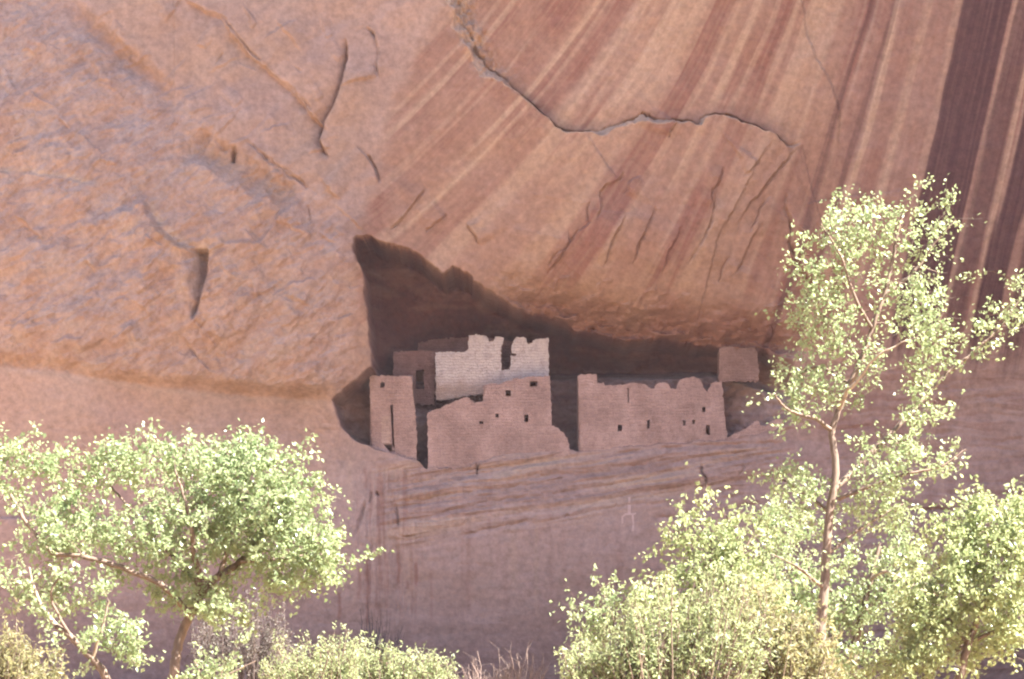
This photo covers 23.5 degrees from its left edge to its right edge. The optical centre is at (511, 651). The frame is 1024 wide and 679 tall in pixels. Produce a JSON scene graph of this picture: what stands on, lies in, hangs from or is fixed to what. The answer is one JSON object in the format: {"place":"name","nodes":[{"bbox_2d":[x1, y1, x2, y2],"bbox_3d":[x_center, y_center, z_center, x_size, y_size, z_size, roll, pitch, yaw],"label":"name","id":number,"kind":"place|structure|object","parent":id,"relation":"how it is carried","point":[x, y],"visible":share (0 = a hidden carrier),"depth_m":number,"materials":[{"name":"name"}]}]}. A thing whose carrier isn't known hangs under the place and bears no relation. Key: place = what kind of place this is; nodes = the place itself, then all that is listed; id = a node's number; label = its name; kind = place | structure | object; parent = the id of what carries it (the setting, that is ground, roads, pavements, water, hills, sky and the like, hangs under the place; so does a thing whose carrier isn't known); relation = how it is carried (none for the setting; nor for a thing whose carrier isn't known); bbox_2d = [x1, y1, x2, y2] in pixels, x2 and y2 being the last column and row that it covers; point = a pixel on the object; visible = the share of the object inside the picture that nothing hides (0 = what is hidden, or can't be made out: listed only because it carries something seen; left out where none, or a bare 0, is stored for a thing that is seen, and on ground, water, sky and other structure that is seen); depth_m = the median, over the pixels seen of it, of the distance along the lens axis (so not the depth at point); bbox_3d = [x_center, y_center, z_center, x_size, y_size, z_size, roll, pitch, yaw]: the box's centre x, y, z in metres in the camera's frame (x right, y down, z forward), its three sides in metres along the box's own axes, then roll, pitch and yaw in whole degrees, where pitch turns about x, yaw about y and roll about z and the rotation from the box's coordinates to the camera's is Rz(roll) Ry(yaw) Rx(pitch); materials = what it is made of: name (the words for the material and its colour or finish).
{"place":"outdoors","nodes":[
{"label":"outdoors","id":0,"kind":"place"},
{"bbox_2d":[0,0,1023,678],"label":"cliff","id":1,"kind":"structure","parent":0,"point":[290,220],"depth_m":157.38,"materials":[{"name":"stone"}]},
{"bbox_2d":[369,375,417,459],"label":"ruin tower","id":2,"kind":"structure","parent":1,"relation":"on","point":[393,424],"depth_m":160.75,"materials":[{"name":"stone"}]},
{"bbox_2d":[381,415,390,443],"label":"blocked doorway","id":3,"kind":"structure","parent":2,"relation":"in","point":[385,420],"depth_m":160.70,"materials":[{"name":"stone"}]},
{"bbox_2d":[384,405,394,450],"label":"doorway","id":4,"kind":"structure","parent":2,"relation":"in","point":[389,447],"depth_m":162.12,"materials":[{"name":"black"}]},
{"bbox_2d":[393,350,434,404],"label":"ruined room","id":5,"kind":"object","parent":1,"relation":"on","point":[407,363],"visible":0.75,"depth_m":164.40,"materials":[{"name":"brown stone"}]},
{"bbox_2d":[417,334,548,402],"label":"white house","id":6,"kind":"structure","parent":1,"relation":"on","point":[471,365],"depth_m":162.70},
{"bbox_2d":[427,375,569,471],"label":"ruined building","id":7,"kind":"structure","parent":1,"relation":"on","point":[514,415],"depth_m":160.72,"materials":[{"name":"brown stone"}]},
{"bbox_2d":[505,391,510,395],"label":"window","id":8,"kind":"structure","parent":7,"relation":"in","point":[507,393],"depth_m":161.92,"materials":[{"name":"black"}]},
{"bbox_2d":[530,382,537,386],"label":"window","id":9,"kind":"structure","parent":7,"relation":"in","point":[532,384],"depth_m":161.92,"materials":[{"name":"black"}]},
{"bbox_2d":[621,497,635,530],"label":"rock painting","id":10,"kind":"object","parent":1,"relation":"attached to","point":[629,511],"visible":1,"depth_m":159.13,"materials":[{"name":"white paint"}]},
{"bbox_2d":[577,374,727,450],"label":"ruined building","id":11,"kind":"structure","parent":1,"relation":"on","point":[687,410],"depth_m":160.85,"materials":[{"name":"brown stone"}]},
{"bbox_2d":[717,346,758,382],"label":"ruined wall","id":12,"kind":"structure","parent":1,"relation":"on","point":[735,365],"depth_m":161.00,"materials":[{"name":"brown stone"}]},
{"bbox_2d":[727,419,783,444],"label":"ruined wall","id":13,"kind":"structure","parent":1,"relation":"on","point":[755,428],"depth_m":160.62,"materials":[{"name":"brown stone"}]},
{"bbox_3d":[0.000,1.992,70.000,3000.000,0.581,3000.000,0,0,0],"label":"ground","id":14,"kind":"structure","parent":0,"visible":0},
{"bbox_2d":[0,598,74,678],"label":"tamarisk bush","id":15,"kind":"object","parent":14,"relation":"on","point":[25,666],"visible":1,"depth_m":42.79,"materials":[{"name":"yellow plant"}]},
{"bbox_2d":[0,524,165,678],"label":"cottonwood tree","id":16,"kind":"object","parent":14,"relation":"on","point":[126,629],"visible":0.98,"depth_m":50.35,"materials":[{"name":"green plant"}]},
{"bbox_2d":[0,418,394,678],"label":"cottonwood tree","id":17,"kind":"object","parent":14,"relation":"on","point":[221,530],"visible":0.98,"depth_m":51.71,"materials":[{"name":"green plant"}]},
{"bbox_2d":[168,615,257,678],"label":"green shrub","id":18,"kind":"object","parent":14,"relation":"on","point":[232,664],"visible":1,"depth_m":47.86,"materials":[{"name":"green plant"}]},
{"bbox_2d":[185,590,306,678],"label":"bare bush","id":19,"kind":"object","parent":14,"relation":"on","point":[257,649],"visible":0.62,"depth_m":65.58,"materials":[{"name":"grey plant"}]},
{"bbox_2d":[257,622,376,678],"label":"tamarisk bush","id":20,"kind":"object","parent":14,"relation":"on","point":[303,670],"visible":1,"depth_m":55.73,"materials":[{"name":"green plant"}]},
{"bbox_2d":[355,605,406,676],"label":"bare bush","id":21,"kind":"object","parent":14,"relation":"on","point":[376,640],"visible":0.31,"depth_m":154.06,"materials":[{"name":"beige plant"}]},
{"bbox_2d":[344,630,439,678],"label":"tamarisk bush","id":22,"kind":"object","parent":14,"relation":"on","point":[389,669],"visible":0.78,"depth_m":56.83,"materials":[{"name":"green plant"}]},
{"bbox_2d":[408,648,463,678],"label":"tamarisk bush","id":23,"kind":"object","parent":14,"relation":"on","point":[436,669],"visible":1,"depth_m":56.51,"materials":[{"name":"green plant"}]},
{"bbox_2d":[456,641,555,678],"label":"dead brush","id":24,"kind":"object","parent":14,"relation":"on","point":[517,675],"visible":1,"depth_m":57.07,"materials":[{"name":"beige plant"}]},
{"bbox_2d":[549,560,666,660],"bbox_3d":[1.978,0.123,48.059,2.280,3.954,1.956,0,0,20],"label":"cottonwood sapling","id":25,"kind":"object","parent":14,"relation":"on","point":[597,611],"visible":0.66,"depth_m":47.89,"materials":[{"name":"green plant"}]},
{"bbox_2d":[554,551,786,678],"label":"tamarisk bush","id":26,"kind":"object","parent":14,"relation":"on","point":[643,654],"visible":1,"depth_m":43.76,"materials":[{"name":"green plant"}]},
{"bbox_2d":[617,461,820,653],"bbox_3d":[3.994,-0.765,47.020,4.029,5.729,2.340,0,0,0],"label":"cottonwood sapling","id":27,"kind":"object","parent":14,"relation":"on","point":[723,552],"visible":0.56,"depth_m":46.84,"materials":[{"name":"green plant"}]},
{"bbox_2d":[715,578,855,678],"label":"tamarisk bush","id":28,"kind":"object","parent":14,"relation":"on","point":[791,652],"visible":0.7,"depth_m":44.76,"materials":[{"name":"green plant"}]},
{"bbox_2d":[730,487,961,678],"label":"cottonwood tree","id":29,"kind":"object","parent":14,"relation":"on","point":[861,615],"visible":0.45,"depth_m":59.92,"materials":[{"name":"green plant"}]},
{"bbox_2d":[742,173,1023,666],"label":"cottonwood tree","id":30,"kind":"object","parent":14,"relation":"on","point":[836,484],"visible":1,"depth_m":54.00,"materials":[{"name":"green plant"}]},
{"bbox_2d":[834,474,1023,678],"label":"cottonwood tree","id":31,"kind":"object","parent":14,"relation":"on","point":[1007,628],"visible":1,"depth_m":47.70,"materials":[{"name":"green plant"}]}
]}

